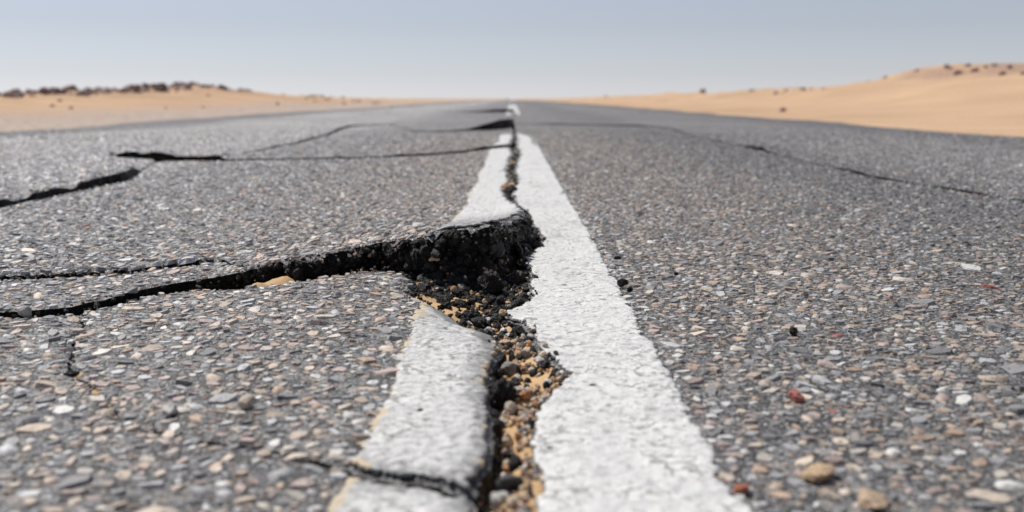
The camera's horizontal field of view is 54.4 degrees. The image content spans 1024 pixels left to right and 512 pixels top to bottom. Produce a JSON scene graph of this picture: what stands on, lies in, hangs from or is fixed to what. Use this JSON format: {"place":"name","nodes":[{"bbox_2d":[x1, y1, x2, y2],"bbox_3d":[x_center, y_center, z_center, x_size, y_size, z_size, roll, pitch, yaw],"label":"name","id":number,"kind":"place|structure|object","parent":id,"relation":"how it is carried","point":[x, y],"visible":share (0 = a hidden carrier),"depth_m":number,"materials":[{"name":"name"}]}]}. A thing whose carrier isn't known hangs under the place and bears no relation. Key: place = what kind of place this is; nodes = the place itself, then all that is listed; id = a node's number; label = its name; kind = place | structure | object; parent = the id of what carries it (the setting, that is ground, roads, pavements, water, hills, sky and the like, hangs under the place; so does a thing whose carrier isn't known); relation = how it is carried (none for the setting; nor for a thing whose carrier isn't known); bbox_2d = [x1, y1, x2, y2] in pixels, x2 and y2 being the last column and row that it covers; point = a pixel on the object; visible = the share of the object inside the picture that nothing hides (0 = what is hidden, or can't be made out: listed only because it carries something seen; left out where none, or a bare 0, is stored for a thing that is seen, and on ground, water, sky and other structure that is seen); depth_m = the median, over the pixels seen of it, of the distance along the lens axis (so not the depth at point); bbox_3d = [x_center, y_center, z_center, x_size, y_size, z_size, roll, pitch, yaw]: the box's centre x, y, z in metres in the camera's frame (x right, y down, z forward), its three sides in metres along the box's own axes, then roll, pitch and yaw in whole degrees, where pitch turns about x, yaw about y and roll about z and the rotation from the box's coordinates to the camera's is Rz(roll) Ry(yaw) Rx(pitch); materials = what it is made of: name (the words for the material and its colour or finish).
{"place":"outdoors","nodes":[
{"label":"outdoors","id":0,"kind":"place"},
{"bbox_2d":[0,100,1023,511],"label":"road","id":1,"kind":"structure","parent":0,"point":[880,270],"depth_m":1.30,"materials":[{"name":"grey asphalt"}]},
{"bbox_2d":[17,306,31,316],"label":"stone","id":2,"kind":"object","parent":1,"relation":"on","point":[24,311],"visible":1,"depth_m":1.14,"materials":[{"name":"grey stone"}]},
{"bbox_2d":[617,278,628,286],"bbox_3d":[0.147,0.035,1.324,0.016,0.011,0.011,4,10,22],"label":"asphalt crumb","id":3,"kind":"object","parent":1,"relation":"on","point":[621,282],"visible":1,"depth_m":1.32,"materials":[{"name":"black asphalt"}]},
{"bbox_2d":[733,483,749,494],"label":"pebble","id":4,"kind":"object","parent":1,"relation":"on","point":[744,489],"visible":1,"depth_m":0.64,"materials":[{"name":"stone"}]},
{"bbox_2d":[789,327,797,336],"bbox_3d":[0.299,0.080,1.058,0.009,0.010,0.013,0,9,0],"label":"asphalt crumb","id":5,"kind":"object","parent":1,"relation":"on","point":[793,332],"visible":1,"depth_m":1.05,"materials":[{"name":"black asphalt"}]},
{"bbox_2d":[788,389,804,402],"bbox_3d":[0.237,0.117,0.829,0.011,0.010,0.016,-3,9,-17],"label":"pebble","id":6,"kind":"object","parent":1,"relation":"on","point":[796,396],"visible":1,"depth_m":0.82,"materials":[{"name":"stone"}]},
{"bbox_2d":[799,463,834,482],"bbox_3d":[0.205,0.144,0.665,0.019,0.009,0.030,8,12,42],"label":"stone","id":7,"kind":"object","parent":1,"relation":"on","point":[816,473],"visible":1,"depth_m":0.66,"materials":[{"name":"beige stone"}]},
{"bbox_2d":[857,488,888,509],"bbox_3d":[0.225,0.152,0.619,0.019,0.009,0.030,3,10,20],"label":"stone","id":8,"kind":"object","parent":1,"relation":"on","point":[870,499],"visible":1,"depth_m":0.61,"materials":[{"name":"beige stone"}]},
{"bbox_2d":[0,63,1023,193],"bbox_3d":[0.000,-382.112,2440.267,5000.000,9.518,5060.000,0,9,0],"label":"ground","id":9,"kind":"structure","parent":0,"point":[989,100],"depth_m":20.84,"materials":[{"name":"beige sand"}]},
{"bbox_2d":[1,91,13,97],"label":"rock","id":10,"kind":"object","parent":9,"relation":"on","point":[9,94],"visible":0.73,"depth_m":22.44,"materials":[{"name":"stone"}]},
{"bbox_2d":[14,90,23,96],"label":"rock","id":11,"kind":"object","parent":9,"relation":"on","point":[21,93],"visible":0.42,"depth_m":23.17,"materials":[{"name":"stone"}]},
{"bbox_2d":[39,87,51,93],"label":"rock","id":12,"kind":"object","parent":9,"relation":"on","point":[44,90],"visible":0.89,"depth_m":23.66,"materials":[{"name":"brown stone"}]},
{"bbox_2d":[56,89,66,93],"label":"rock","id":13,"kind":"object","parent":9,"relation":"on","point":[61,91],"visible":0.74,"depth_m":24.08,"materials":[{"name":"stone"}]},
{"bbox_2d":[65,84,77,90],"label":"rock","id":14,"kind":"object","parent":9,"relation":"on","point":[71,86],"visible":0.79,"depth_m":27.09,"materials":[{"name":"stone"}]},
{"bbox_2d":[101,89,110,93],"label":"rock","id":15,"kind":"object","parent":9,"relation":"on","point":[105,91],"visible":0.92,"depth_m":26.88,"materials":[{"name":"brown stone"}]},
{"bbox_2d":[0,262,256,318],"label":"asphalt slab","id":16,"kind":"structure","parent":9,"relation":"on","point":[64,296],"depth_m":1.32,"materials":[{"name":"grey asphalt"}]},
{"bbox_2d":[126,84,136,89],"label":"rock","id":17,"kind":"object","parent":9,"relation":"on","point":[131,87],"visible":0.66,"depth_m":31.82,"materials":[{"name":"stone"}]},
{"bbox_2d":[142,83,149,87],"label":"rock","id":18,"kind":"object","parent":9,"relation":"on","point":[145,85],"visible":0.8,"depth_m":32.65,"materials":[{"name":"brown stone"}]},
{"bbox_2d":[154,87,167,91],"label":"rock","id":19,"kind":"object","parent":9,"relation":"on","point":[160,89],"visible":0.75,"depth_m":32.03,"materials":[{"name":"stone"}]},
{"bbox_2d":[156,83,167,87],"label":"rock","id":20,"kind":"object","parent":9,"relation":"on","point":[163,84],"visible":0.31,"depth_m":34.06,"materials":[{"name":"stone"}]},
{"bbox_2d":[217,84,227,89],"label":"rock","id":21,"kind":"object","parent":9,"relation":"on","point":[220,86],"visible":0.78,"depth_m":35.23,"materials":[{"name":"stone"}]},
{"bbox_2d":[0,313,477,511],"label":"asphalt slab","id":22,"kind":"structure","parent":9,"relation":"on","point":[69,444],"depth_m":0.68,"materials":[{"name":"grey asphalt"}]},
{"bbox_2d":[0,147,532,282],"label":"asphalt slab","id":23,"kind":"structure","parent":9,"relation":"on","point":[268,220],"depth_m":2.01,"materials":[{"name":"grey asphalt"}]},
{"bbox_2d":[63,268,506,511],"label":"asphalt slab","id":24,"kind":"structure","parent":9,"relation":"on","point":[379,377],"depth_m":0.90,"materials":[{"name":"grey asphalt"}]},
{"bbox_2d":[161,403,176,415],"bbox_3d":[-0.271,0.122,0.786,0.012,0.010,0.018,0,9,0],"label":"stone","id":25,"kind":"object","parent":24,"relation":"on","point":[170,409],"visible":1,"depth_m":0.78,"materials":[{"name":"white stone"}]},
{"bbox_2d":[239,394,255,409],"bbox_3d":[-0.213,0.118,0.803,0.013,0.011,0.016,0,9,0],"label":"stone","id":26,"kind":"object","parent":24,"relation":"on","point":[247,401],"visible":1,"depth_m":0.80,"materials":[{"name":"beige stone"}]},
{"bbox_2d":[71,162,568,511],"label":"sand","id":27,"kind":"structure","parent":9,"relation":"on","point":[537,487],"depth_m":0.92,"materials":[{"name":"beige sand"}]},
{"bbox_2d":[436,295,450,303],"bbox_3d":[-0.088,0.057,1.276,0.015,0.016,0.023,-4,10,-25],"label":"asphalt chunk","id":28,"kind":"object","parent":27,"relation":"on","point":[443,298],"visible":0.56,"depth_m":1.27,"materials":[{"name":"black asphalt"}]},
{"bbox_2d":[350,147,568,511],"bbox_3d":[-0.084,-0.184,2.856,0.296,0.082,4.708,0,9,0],"label":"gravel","id":29,"kind":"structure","parent":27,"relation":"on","point":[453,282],"depth_m":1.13,"materials":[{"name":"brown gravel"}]},
{"bbox_2d":[461,310,474,321],"bbox_3d":[-0.053,0.074,1.187,0.018,0.018,0.015,0,9,0],"label":"asphalt chunk","id":30,"kind":"object","parent":27,"relation":"on","point":[468,315],"visible":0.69,"depth_m":1.18,"materials":[{"name":"black asphalt"}]},
{"bbox_2d":[471,316,486,325],"bbox_3d":[-0.038,0.078,1.154,0.018,0.016,0.025,-5,10,-30],"label":"asphalt chunk","id":31,"kind":"object","parent":27,"relation":"on","point":[477,321],"visible":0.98,"depth_m":1.15,"materials":[{"name":"black asphalt"}]},
{"bbox_2d":[477,268,504,296],"bbox_3d":[-0.027,0.037,1.355,0.029,0.042,0.042,-4,10,-24],"label":"asphalt chunk","id":32,"kind":"object","parent":27,"relation":"on","point":[490,281],"visible":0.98,"depth_m":1.34,"materials":[{"name":"black asphalt"}]},
{"bbox_2d":[490,491,509,507],"bbox_3d":[-0.007,0.157,0.639,0.013,0.012,0.014,-2,9,-13],"label":"pebble","id":33,"kind":"object","parent":27,"relation":"on","point":[498,499],"visible":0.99,"depth_m":0.63,"materials":[{"name":"grey stone"}]},
{"bbox_2d":[486,377,516,409],"bbox_3d":[-0.011,0.120,0.868,0.027,0.030,0.023,-5,10,-29],"label":"asphalt chunk","id":34,"kind":"object","parent":27,"relation":"on","point":[502,391],"visible":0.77,"depth_m":0.86,"materials":[{"name":"black asphalt"}]},
{"bbox_2d":[495,474,522,491],"bbox_3d":[-0.002,0.148,0.652,0.019,0.014,0.015,0,9,0],"label":"pebble","id":35,"kind":"object","parent":27,"relation":"on","point":[505,482],"visible":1,"depth_m":0.65,"materials":[{"name":"black stone"}]},
{"bbox_2d":[501,361,516,375],"bbox_3d":[-0.003,0.109,0.962,0.016,0.015,0.017,0,9,0],"label":"pebble","id":36,"kind":"object","parent":27,"relation":"on","point":[508,368],"visible":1,"depth_m":0.96,"materials":[{"name":"beige stone"}]},
{"bbox_2d":[513,270,525,284],"bbox_3d":[0.010,0.032,1.424,0.018,0.024,0.018,9,13,44],"label":"asphalt chunk","id":37,"kind":"object","parent":27,"relation":"on","point":[519,277],"visible":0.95,"depth_m":1.42,"materials":[{"name":"black asphalt"}]},
{"bbox_2d":[515,386,526,393],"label":"pebble","id":38,"kind":"object","parent":27,"relation":"on","point":[519,389],"visible":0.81,"depth_m":0.88,"materials":[{"name":"beige stone"}]},
{"bbox_2d":[525,240,544,248],"bbox_3d":[0.037,-0.013,1.684,0.038,0.028,0.026,0,9,0],"label":"asphalt chunk","id":39,"kind":"object","parent":27,"relation":"on","point":[534,244],"visible":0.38,"depth_m":1.68,"materials":[{"name":"black asphalt"}]},
{"bbox_2d":[221,124,513,160],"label":"asphalt slab","id":40,"kind":"structure","parent":9,"relation":"on","point":[373,141],"depth_m":5.40,"materials":[{"name":"grey asphalt"}]},
{"bbox_2d":[391,112,512,131],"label":"asphalt slab","id":41,"kind":"structure","parent":9,"relation":"on","point":[450,121],"depth_m":10.89,"materials":[{"name":"grey asphalt"}]},
{"bbox_2d":[0,0,1023,99],"label":"sky","id":42,"kind":"structure","parent":0,"point":[389,49],"materials":[{"name":"blue"}]}
]}

